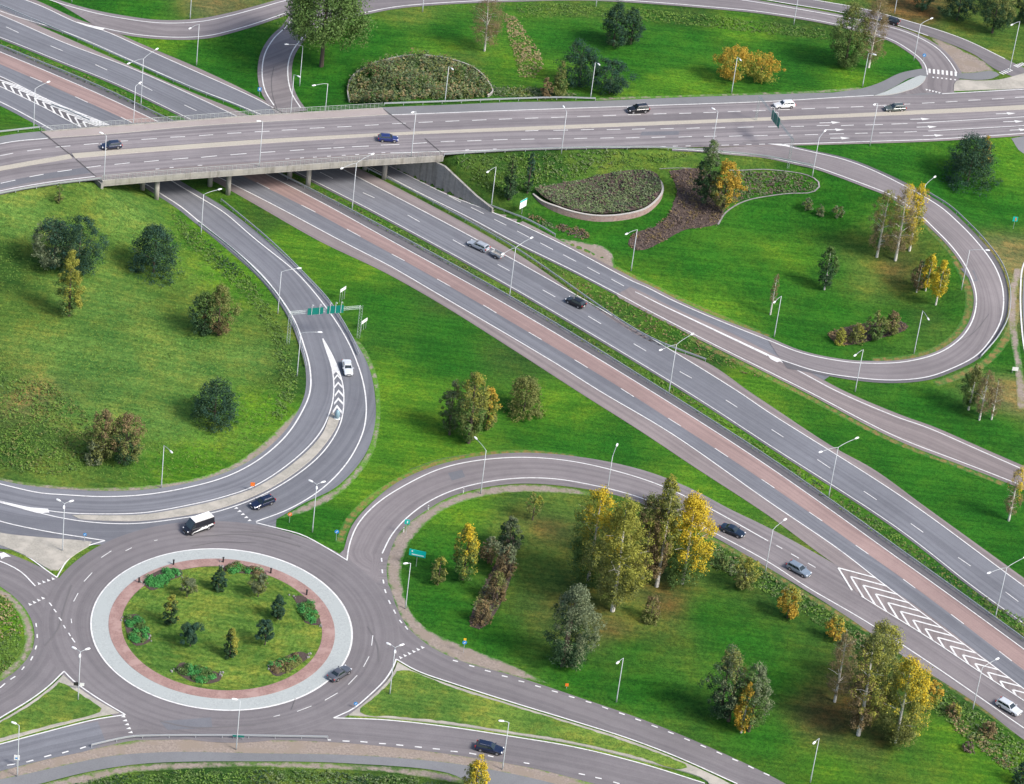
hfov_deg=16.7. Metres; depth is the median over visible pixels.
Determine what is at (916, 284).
broadleaf tree
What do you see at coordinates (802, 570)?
estate car
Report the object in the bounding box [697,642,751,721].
broadleaf tree
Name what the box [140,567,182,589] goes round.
flower bed
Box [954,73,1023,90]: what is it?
traffic island
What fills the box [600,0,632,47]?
spruce tree
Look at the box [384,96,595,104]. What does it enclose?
guard rail
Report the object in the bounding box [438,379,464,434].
broadleaf tree
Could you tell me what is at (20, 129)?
guard rail
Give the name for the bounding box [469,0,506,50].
broadleaf tree
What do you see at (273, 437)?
gravel verge
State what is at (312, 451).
traffic island
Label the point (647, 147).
guard rail
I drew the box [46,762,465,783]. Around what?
gravel verge
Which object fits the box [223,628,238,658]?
column conifer
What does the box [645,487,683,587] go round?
broadleaf tree
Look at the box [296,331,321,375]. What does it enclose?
street lamp
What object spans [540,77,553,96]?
shrub
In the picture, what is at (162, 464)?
street lamp
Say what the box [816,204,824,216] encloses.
shrub
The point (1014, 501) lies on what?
broadleaf tree
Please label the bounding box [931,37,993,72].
gravel verge
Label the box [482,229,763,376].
tall grass
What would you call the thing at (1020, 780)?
shrub
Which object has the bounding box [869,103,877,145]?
street lamp
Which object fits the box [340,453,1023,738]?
exit ramp
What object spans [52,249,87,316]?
broadleaf tree
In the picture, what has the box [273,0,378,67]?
broadleaf tree
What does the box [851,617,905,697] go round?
broadleaf tree
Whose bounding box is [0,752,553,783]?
bike path
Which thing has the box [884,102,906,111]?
estate car
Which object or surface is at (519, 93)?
brush
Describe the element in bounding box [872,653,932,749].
broadleaf tree
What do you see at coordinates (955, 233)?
loop ramp
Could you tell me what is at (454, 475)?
road patch
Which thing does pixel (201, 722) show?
road patch
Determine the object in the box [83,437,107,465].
shrub
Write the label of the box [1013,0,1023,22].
broadleaf tree
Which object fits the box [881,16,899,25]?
hatchback car
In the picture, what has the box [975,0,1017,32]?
broadleaf tree
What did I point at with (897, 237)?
broadleaf tree
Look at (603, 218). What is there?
stone wall
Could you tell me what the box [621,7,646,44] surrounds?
spruce tree
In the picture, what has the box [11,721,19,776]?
street lamp
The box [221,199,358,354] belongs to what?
guard rail
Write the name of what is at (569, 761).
road
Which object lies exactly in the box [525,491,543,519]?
broadleaf tree
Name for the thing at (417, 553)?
direction sign
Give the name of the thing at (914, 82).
traffic island
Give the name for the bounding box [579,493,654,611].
broadleaf tree
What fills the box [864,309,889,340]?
shrub
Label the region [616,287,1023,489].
slip road
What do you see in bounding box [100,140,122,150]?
hatchback car
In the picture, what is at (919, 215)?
broadleaf tree
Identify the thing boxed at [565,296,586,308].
hatchback car
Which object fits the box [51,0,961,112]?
road
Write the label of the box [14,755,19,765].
road sign
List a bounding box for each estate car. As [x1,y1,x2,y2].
[250,494,275,509]
[467,239,490,251]
[475,739,503,755]
[773,99,795,108]
[786,559,811,577]
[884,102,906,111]
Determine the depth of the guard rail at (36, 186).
696.91 m
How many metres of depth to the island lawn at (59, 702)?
573.89 m
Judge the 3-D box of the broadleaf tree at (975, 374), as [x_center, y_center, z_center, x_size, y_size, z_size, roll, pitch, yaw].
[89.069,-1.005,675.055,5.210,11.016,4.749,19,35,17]
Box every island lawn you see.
[0,682,101,737]
[360,670,686,768]
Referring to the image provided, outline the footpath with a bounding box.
[1020,263,1023,346]
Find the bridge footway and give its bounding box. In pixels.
[44,109,388,137]
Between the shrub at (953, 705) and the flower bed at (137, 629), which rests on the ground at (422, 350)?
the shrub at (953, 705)
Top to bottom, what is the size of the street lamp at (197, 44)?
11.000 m
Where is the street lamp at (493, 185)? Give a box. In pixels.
[486,167,495,204]
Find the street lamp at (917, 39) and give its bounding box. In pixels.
[913,17,932,60]
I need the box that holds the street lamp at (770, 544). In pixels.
[765,518,786,571]
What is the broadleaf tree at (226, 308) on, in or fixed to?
on the ground at (422, 350)
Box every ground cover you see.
[529,213,555,228]
[535,168,661,212]
[724,170,817,200]
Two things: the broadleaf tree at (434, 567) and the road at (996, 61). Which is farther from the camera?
the road at (996, 61)
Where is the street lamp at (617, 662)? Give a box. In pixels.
[616,658,623,701]
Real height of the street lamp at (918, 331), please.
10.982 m
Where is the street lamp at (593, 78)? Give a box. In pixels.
[590,62,599,96]
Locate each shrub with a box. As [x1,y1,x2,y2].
[82,408,121,458]
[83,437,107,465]
[105,412,146,465]
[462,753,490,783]
[472,599,493,625]
[478,536,502,564]
[484,570,507,605]
[495,543,520,577]
[496,515,523,549]
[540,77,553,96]
[638,593,661,625]
[712,552,730,570]
[732,555,762,590]
[777,583,802,619]
[801,197,813,210]
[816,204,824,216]
[831,205,844,218]
[834,327,846,346]
[847,323,866,345]
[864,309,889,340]
[884,310,901,334]
[945,702,961,718]
[961,741,974,753]
[978,721,997,739]
[1011,760,1023,783]
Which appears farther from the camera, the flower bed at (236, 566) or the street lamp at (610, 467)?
the street lamp at (610, 467)
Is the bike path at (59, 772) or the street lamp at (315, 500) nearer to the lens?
the bike path at (59, 772)
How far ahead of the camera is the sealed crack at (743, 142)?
742.61 m
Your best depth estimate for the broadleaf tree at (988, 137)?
743.50 m
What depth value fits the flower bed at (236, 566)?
610.59 m
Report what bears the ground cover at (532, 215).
on the ground at (422, 350)
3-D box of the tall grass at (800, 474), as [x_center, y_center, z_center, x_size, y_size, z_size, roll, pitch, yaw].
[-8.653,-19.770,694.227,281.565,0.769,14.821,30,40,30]
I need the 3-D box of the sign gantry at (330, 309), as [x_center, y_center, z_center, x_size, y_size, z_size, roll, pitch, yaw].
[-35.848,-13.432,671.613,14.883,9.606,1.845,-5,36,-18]
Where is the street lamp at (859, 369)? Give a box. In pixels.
[854,349,863,391]
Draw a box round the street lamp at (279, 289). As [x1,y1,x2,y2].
[277,267,300,313]
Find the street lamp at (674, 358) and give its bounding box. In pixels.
[659,333,693,391]
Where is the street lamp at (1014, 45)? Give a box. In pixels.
[1009,22,1019,70]
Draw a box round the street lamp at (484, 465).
[474,436,485,493]
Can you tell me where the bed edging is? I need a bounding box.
[660,168,819,224]
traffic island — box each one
[0,533,90,570]
[0,675,118,741]
[72,412,338,520]
[349,662,729,783]
[874,75,925,95]
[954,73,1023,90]
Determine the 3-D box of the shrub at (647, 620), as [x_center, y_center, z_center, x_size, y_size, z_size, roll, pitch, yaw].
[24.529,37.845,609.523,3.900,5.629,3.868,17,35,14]
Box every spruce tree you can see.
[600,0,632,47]
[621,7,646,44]
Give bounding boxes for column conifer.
[162,594,179,624]
[210,567,227,592]
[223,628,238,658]
[270,595,286,619]
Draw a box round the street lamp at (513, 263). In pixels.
[501,237,532,294]
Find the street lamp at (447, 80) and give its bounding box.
[444,66,453,102]
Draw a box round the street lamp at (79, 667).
[72,646,89,699]
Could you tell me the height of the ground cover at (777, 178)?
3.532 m
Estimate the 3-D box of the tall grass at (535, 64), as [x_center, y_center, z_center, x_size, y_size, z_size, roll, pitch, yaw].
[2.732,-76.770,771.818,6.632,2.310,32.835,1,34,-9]
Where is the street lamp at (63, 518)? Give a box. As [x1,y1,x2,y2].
[56,499,73,550]
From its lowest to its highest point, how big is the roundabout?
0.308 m
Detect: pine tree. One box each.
[28,215,78,269]
[42,215,109,275]
[127,223,184,286]
[190,376,239,434]
[553,37,602,87]
[588,58,639,94]
[937,129,1003,196]
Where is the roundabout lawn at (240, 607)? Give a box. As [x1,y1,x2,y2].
[121,566,321,689]
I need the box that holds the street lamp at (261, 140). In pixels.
[257,120,262,166]
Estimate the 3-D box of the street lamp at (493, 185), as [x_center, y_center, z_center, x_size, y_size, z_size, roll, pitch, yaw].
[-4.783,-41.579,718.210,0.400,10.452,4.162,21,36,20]
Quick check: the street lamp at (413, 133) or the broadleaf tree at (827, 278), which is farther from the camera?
the street lamp at (413, 133)
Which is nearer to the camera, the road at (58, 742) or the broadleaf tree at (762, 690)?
the road at (58, 742)
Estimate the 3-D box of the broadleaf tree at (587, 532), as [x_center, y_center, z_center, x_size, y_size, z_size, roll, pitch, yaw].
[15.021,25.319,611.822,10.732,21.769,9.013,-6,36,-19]
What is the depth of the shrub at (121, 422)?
630.51 m
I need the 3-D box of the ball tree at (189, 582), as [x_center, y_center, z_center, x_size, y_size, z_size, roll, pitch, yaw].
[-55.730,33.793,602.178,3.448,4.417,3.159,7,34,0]
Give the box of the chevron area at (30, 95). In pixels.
[0,77,106,126]
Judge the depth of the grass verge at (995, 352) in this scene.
692.38 m
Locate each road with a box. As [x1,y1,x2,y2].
[0,0,1019,484]
[0,86,375,549]
[0,88,1023,194]
[0,551,59,716]
[0,721,104,770]
[2,717,703,783]
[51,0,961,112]
[377,579,784,783]
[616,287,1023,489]
[769,0,1023,75]
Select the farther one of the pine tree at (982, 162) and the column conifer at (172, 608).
the pine tree at (982, 162)
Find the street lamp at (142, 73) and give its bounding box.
[127,48,158,103]
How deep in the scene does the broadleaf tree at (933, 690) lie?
595.99 m
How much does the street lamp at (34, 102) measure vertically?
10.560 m
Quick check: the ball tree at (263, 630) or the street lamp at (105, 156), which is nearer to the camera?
the ball tree at (263, 630)
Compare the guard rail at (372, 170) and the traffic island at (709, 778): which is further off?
the guard rail at (372, 170)
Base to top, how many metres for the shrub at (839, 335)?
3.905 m
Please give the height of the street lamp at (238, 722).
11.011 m
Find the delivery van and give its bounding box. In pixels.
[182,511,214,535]
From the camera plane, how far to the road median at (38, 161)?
704.57 m
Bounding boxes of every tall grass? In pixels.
[0,42,1023,638]
[0,187,289,480]
[0,376,93,475]
[0,594,22,671]
[75,767,445,783]
[168,210,299,419]
[456,150,695,195]
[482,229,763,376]
[505,13,543,77]
[517,2,825,39]
[710,544,1023,772]
[711,552,752,576]
[948,712,1012,766]
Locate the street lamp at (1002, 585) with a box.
[987,557,1023,616]
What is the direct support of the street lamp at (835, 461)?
on the ground at (422, 350)
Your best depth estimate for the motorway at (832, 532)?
672.44 m
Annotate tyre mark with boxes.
[45,531,379,727]
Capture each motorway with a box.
[0,9,1023,625]
[0,46,1023,688]
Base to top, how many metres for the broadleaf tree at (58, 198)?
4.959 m
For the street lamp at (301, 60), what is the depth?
752.22 m
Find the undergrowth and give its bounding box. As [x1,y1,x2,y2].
[469,530,512,628]
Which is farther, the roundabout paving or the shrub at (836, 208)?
the shrub at (836, 208)
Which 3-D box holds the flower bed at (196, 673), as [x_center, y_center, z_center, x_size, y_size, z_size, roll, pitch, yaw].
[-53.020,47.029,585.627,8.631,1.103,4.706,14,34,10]
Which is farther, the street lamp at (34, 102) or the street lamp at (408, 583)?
the street lamp at (34, 102)
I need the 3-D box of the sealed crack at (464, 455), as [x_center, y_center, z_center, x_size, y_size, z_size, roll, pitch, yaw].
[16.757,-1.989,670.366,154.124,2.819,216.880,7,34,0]
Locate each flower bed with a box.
[120,614,151,645]
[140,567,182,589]
[170,662,223,683]
[219,560,266,577]
[267,652,311,675]
[288,594,321,626]
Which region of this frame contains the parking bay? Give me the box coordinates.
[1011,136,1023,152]
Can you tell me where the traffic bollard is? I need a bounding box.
[334,410,339,419]
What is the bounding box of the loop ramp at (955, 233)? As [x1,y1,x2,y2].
[672,143,1008,382]
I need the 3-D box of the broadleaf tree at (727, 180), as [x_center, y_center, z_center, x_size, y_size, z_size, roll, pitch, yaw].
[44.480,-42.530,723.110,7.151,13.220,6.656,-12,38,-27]
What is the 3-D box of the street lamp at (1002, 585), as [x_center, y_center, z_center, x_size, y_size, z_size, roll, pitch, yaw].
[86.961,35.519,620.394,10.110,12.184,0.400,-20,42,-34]
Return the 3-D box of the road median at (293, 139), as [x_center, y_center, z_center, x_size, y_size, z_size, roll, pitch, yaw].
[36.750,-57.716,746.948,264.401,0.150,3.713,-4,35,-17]
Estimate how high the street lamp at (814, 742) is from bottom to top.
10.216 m
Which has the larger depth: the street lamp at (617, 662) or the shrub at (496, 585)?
the shrub at (496, 585)
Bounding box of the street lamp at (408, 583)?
[403,562,410,608]
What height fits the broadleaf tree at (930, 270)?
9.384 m
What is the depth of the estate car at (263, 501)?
626.93 m
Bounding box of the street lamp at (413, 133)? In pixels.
[411,111,415,156]
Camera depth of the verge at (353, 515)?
640.14 m
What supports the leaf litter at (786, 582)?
on the ground at (422, 350)
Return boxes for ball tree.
[179,575,197,596]
[179,621,204,645]
[247,573,268,596]
[254,619,274,644]
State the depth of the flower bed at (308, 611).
602.77 m
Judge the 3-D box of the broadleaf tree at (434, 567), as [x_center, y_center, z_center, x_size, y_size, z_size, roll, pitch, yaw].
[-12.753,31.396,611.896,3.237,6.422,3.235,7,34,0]
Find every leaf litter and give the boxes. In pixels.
[570,243,772,337]
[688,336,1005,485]
[700,532,1014,733]
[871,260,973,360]
[887,197,957,260]
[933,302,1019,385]
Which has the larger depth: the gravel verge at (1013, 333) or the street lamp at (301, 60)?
the street lamp at (301, 60)
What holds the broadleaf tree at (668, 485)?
on the ground at (422, 350)
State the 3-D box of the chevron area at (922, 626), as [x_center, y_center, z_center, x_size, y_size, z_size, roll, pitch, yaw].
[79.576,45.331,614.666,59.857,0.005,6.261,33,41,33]
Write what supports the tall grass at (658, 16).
on the ground at (422, 350)
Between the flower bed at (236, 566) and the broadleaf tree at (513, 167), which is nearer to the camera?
the flower bed at (236, 566)
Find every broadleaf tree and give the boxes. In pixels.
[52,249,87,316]
[54,183,64,203]
[187,292,221,335]
[201,282,241,335]
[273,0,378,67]
[430,555,447,584]
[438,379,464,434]
[451,371,491,443]
[451,522,480,580]
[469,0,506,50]
[479,386,502,429]
[502,373,546,422]
[503,153,518,199]
[523,152,534,193]
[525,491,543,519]
[542,583,607,672]
[550,60,568,95]
[566,484,623,590]
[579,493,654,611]
[626,490,671,583]
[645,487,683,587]
[658,473,681,509]
[661,490,719,589]
[689,139,723,204]
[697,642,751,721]
[709,158,747,212]
[713,44,757,81]
[732,660,774,731]
[734,682,756,732]
[741,50,785,84]
[769,274,779,314]
[817,245,840,289]
[824,0,874,71]
[825,614,848,640]
[825,632,857,702]
[841,628,893,735]
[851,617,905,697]
[858,0,891,67]
[867,190,902,257]
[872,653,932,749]
[883,183,920,260]
[904,181,930,251]
[910,259,927,292]
[913,0,933,10]
[920,253,937,290]
[920,679,944,711]
[929,259,950,304]
[937,0,979,20]
[958,363,985,409]
[974,369,994,420]
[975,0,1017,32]
[977,135,993,167]
[986,378,1005,419]
[1002,465,1023,520]
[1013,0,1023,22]
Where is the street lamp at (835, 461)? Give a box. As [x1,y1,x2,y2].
[818,437,858,496]
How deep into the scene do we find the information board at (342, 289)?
685.96 m
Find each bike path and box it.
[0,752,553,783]
[834,69,926,96]
[956,71,998,79]
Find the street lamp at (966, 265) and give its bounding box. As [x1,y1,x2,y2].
[961,249,989,289]
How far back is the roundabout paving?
593.70 m
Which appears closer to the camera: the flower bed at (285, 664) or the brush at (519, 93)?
the flower bed at (285, 664)
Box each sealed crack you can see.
[41,136,829,166]
[196,67,988,709]
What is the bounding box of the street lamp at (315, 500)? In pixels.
[308,479,325,532]
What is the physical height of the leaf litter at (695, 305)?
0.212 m
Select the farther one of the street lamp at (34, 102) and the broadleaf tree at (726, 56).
the broadleaf tree at (726, 56)
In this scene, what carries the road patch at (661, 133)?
on the trunk road at (22, 147)
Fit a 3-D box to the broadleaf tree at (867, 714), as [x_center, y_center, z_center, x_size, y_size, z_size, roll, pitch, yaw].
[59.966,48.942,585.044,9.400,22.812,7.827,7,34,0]
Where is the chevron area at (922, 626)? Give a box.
[837,567,1023,699]
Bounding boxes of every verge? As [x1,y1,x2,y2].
[0,407,299,490]
[0,587,33,680]
[0,740,592,783]
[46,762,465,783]
[278,339,380,518]
[335,450,576,542]
[387,484,610,683]
[557,238,614,267]
[595,87,860,100]
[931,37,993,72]
[1008,268,1023,408]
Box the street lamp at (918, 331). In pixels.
[913,311,928,353]
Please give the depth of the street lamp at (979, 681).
597.43 m
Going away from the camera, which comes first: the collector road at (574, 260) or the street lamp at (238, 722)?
the street lamp at (238, 722)
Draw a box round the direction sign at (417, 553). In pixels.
[409,549,425,564]
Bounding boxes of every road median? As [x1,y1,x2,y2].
[0,154,71,170]
[72,105,1023,157]
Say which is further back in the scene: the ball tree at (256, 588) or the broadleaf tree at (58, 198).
the broadleaf tree at (58, 198)
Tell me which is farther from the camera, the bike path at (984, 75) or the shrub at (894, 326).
the bike path at (984, 75)
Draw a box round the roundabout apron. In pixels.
[92,549,350,709]
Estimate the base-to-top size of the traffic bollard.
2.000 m
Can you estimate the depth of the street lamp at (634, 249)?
705.11 m
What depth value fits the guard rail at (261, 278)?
690.34 m
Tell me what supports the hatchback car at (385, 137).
on the trunk road at (22, 147)
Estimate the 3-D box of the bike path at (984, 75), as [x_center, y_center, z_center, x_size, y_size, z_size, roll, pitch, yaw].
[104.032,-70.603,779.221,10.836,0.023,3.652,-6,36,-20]
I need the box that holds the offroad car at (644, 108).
[627,103,649,113]
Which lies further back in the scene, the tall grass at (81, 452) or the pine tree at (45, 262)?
the pine tree at (45, 262)
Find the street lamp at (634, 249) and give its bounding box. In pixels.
[625,230,636,270]
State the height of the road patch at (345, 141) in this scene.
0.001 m
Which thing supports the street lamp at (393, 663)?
on the traffic island at (709, 778)
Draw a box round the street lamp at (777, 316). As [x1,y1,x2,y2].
[773,296,781,336]
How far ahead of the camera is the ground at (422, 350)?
674.52 m
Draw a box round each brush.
[346,47,493,103]
[492,84,578,100]
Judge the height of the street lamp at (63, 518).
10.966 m
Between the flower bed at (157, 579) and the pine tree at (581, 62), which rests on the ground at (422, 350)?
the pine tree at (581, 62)
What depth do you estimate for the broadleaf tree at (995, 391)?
672.73 m
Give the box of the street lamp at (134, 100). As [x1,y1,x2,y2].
[133,82,141,122]
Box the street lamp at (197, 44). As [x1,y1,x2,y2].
[189,24,198,65]
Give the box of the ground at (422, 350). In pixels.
[0,0,1023,783]
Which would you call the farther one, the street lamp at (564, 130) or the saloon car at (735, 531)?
the street lamp at (564, 130)
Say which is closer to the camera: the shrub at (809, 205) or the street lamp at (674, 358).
the street lamp at (674, 358)
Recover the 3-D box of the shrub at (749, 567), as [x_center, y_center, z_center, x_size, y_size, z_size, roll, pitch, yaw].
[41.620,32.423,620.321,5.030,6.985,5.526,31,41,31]
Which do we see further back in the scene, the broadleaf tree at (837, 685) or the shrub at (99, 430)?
the shrub at (99, 430)
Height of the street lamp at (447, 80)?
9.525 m
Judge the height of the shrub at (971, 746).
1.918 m
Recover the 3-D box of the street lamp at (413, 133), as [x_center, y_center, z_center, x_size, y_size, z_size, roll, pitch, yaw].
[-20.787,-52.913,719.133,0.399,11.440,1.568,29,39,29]
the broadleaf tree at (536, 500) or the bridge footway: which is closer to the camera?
the broadleaf tree at (536, 500)
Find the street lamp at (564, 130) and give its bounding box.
[561,105,566,153]
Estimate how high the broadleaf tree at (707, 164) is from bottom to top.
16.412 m
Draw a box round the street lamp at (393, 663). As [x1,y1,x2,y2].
[386,642,403,693]
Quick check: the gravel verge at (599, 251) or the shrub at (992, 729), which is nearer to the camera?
the shrub at (992, 729)
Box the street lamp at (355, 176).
[340,153,373,209]
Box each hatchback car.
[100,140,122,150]
[378,133,398,142]
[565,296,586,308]
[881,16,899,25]
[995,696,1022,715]
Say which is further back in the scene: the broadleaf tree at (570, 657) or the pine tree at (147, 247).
the pine tree at (147, 247)
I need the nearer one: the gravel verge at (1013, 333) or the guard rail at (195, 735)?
the guard rail at (195, 735)
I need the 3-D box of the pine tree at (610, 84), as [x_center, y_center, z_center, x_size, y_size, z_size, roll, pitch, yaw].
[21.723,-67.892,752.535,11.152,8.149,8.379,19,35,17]
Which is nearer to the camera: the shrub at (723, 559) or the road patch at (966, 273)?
the shrub at (723, 559)
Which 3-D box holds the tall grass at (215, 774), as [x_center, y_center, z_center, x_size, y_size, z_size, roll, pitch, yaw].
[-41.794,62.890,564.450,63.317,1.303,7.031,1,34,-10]
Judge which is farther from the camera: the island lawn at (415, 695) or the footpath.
the footpath
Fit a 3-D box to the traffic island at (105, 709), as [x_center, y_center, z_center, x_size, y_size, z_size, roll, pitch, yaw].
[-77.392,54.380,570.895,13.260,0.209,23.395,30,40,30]
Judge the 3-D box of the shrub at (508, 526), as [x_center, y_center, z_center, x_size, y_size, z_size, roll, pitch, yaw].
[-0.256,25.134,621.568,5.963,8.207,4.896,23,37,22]
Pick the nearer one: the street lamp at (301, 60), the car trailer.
the car trailer
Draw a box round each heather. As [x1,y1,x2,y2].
[556,223,589,239]
[827,321,908,345]
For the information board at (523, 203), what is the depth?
719.17 m
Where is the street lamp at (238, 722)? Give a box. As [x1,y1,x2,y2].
[232,698,240,749]
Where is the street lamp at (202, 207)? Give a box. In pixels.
[200,188,221,234]
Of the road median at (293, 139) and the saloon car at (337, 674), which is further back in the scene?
the road median at (293, 139)
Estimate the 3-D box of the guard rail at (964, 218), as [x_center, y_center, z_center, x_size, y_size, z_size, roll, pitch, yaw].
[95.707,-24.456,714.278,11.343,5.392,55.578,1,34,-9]
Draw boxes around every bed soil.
[469,533,514,628]
[628,168,725,249]
[828,321,907,344]
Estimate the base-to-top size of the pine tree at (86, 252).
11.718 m
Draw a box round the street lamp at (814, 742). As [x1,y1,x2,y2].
[810,739,818,782]
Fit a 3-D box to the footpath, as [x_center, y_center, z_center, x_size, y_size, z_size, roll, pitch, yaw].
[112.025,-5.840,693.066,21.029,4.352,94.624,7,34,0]
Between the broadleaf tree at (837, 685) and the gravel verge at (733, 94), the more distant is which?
the gravel verge at (733, 94)
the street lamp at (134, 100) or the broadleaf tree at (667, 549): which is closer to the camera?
the broadleaf tree at (667, 549)
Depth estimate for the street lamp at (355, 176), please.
711.65 m
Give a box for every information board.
[339,286,345,301]
[519,198,526,213]
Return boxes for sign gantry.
[286,302,362,343]
[755,95,793,166]
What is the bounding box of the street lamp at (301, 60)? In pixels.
[285,43,302,85]
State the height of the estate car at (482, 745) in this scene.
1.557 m
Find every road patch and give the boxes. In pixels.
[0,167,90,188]
[161,717,211,729]
[333,140,357,143]
[448,470,464,479]
[641,131,679,134]
[961,268,977,280]
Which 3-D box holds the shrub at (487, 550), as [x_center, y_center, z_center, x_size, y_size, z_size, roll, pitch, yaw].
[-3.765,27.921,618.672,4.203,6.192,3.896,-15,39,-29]
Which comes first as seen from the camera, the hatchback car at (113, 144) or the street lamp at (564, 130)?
the hatchback car at (113, 144)
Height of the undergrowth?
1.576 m
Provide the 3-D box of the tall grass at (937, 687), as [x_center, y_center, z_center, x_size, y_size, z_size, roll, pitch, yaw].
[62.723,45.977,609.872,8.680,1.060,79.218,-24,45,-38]
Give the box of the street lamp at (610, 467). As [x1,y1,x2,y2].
[607,443,617,489]
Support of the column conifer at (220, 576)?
on the roundabout lawn at (240, 607)
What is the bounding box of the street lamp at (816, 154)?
[812,130,825,176]
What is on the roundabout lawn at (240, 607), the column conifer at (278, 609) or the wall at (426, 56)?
the column conifer at (278, 609)
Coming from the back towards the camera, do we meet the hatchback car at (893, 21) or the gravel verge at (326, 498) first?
the hatchback car at (893, 21)
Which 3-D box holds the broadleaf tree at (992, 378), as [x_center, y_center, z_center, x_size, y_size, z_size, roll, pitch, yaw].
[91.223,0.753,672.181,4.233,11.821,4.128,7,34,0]
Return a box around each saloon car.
[327,665,351,681]
[342,359,353,375]
[720,522,745,538]
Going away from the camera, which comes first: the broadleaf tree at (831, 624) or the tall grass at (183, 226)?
the broadleaf tree at (831, 624)
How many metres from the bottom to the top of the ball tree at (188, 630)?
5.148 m
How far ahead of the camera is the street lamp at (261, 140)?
708.93 m
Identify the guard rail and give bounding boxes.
[0,4,705,361]
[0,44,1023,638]
[0,126,39,131]
[0,177,101,193]
[51,103,89,121]
[91,734,327,747]
[198,222,306,365]
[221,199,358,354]
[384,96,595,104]
[444,146,813,165]
[489,204,555,234]
[927,191,1010,357]
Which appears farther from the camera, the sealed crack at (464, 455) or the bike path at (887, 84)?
the bike path at (887, 84)
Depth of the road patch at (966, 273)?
712.73 m
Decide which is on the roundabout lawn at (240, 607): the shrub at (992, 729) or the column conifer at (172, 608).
the column conifer at (172, 608)
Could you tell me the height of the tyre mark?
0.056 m
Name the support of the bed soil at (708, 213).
on the ground at (422, 350)
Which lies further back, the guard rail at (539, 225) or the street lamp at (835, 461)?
the guard rail at (539, 225)
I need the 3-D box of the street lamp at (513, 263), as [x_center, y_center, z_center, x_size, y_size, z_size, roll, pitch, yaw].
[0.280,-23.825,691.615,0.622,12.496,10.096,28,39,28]
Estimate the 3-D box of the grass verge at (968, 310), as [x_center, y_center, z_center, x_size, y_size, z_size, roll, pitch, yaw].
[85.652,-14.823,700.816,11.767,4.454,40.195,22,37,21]
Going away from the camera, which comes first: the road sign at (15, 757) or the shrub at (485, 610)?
the road sign at (15, 757)
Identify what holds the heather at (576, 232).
on the ground at (422, 350)
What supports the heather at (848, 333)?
on the bed soil at (867, 336)
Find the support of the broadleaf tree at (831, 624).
on the ground at (422, 350)
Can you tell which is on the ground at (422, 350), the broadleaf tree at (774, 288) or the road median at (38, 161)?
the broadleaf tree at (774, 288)
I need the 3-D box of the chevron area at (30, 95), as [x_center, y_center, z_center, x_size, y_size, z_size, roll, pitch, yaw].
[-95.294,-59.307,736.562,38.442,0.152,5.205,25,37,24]
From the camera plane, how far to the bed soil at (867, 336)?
697.43 m
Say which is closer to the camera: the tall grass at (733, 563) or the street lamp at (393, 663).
the street lamp at (393, 663)
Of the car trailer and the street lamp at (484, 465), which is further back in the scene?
the car trailer
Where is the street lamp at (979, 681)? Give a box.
[972,657,999,708]
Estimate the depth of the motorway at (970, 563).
685.67 m
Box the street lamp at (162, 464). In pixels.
[161,446,172,487]
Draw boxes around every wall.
[347,54,492,102]
[533,180,663,221]
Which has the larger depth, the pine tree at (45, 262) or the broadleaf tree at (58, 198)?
the broadleaf tree at (58, 198)
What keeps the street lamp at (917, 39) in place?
on the ground at (422, 350)
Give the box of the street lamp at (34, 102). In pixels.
[33,81,49,129]
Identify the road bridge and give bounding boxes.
[41,103,492,212]
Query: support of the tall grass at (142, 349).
on the ground at (422, 350)
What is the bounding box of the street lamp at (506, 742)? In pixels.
[498,720,508,769]
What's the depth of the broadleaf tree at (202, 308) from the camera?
666.62 m
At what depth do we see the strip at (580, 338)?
681.08 m
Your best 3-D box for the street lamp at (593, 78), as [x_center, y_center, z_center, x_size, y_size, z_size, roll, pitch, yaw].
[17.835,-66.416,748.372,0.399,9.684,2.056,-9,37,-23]
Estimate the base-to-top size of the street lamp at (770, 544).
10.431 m
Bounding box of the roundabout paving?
[108,558,334,698]
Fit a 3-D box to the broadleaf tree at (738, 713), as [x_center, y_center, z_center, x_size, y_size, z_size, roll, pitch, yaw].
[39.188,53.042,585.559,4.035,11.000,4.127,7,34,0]
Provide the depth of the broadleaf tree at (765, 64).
764.43 m
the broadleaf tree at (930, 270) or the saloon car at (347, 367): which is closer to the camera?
the saloon car at (347, 367)
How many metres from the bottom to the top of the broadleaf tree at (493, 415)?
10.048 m
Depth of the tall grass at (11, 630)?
589.36 m
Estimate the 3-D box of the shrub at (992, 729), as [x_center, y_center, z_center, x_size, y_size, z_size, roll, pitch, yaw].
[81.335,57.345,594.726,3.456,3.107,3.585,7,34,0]
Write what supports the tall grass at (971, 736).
on the ground at (422, 350)
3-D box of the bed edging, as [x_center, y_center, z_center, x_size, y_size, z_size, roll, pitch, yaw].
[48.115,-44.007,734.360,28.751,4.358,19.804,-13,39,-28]
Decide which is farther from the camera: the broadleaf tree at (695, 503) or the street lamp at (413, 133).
the street lamp at (413, 133)
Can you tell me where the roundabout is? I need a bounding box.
[0,507,768,783]
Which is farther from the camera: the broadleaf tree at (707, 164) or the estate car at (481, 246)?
the broadleaf tree at (707, 164)
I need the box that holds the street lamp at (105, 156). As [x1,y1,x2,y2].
[99,132,106,179]
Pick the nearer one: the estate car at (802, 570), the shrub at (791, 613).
the shrub at (791, 613)
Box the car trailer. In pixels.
[489,249,504,258]

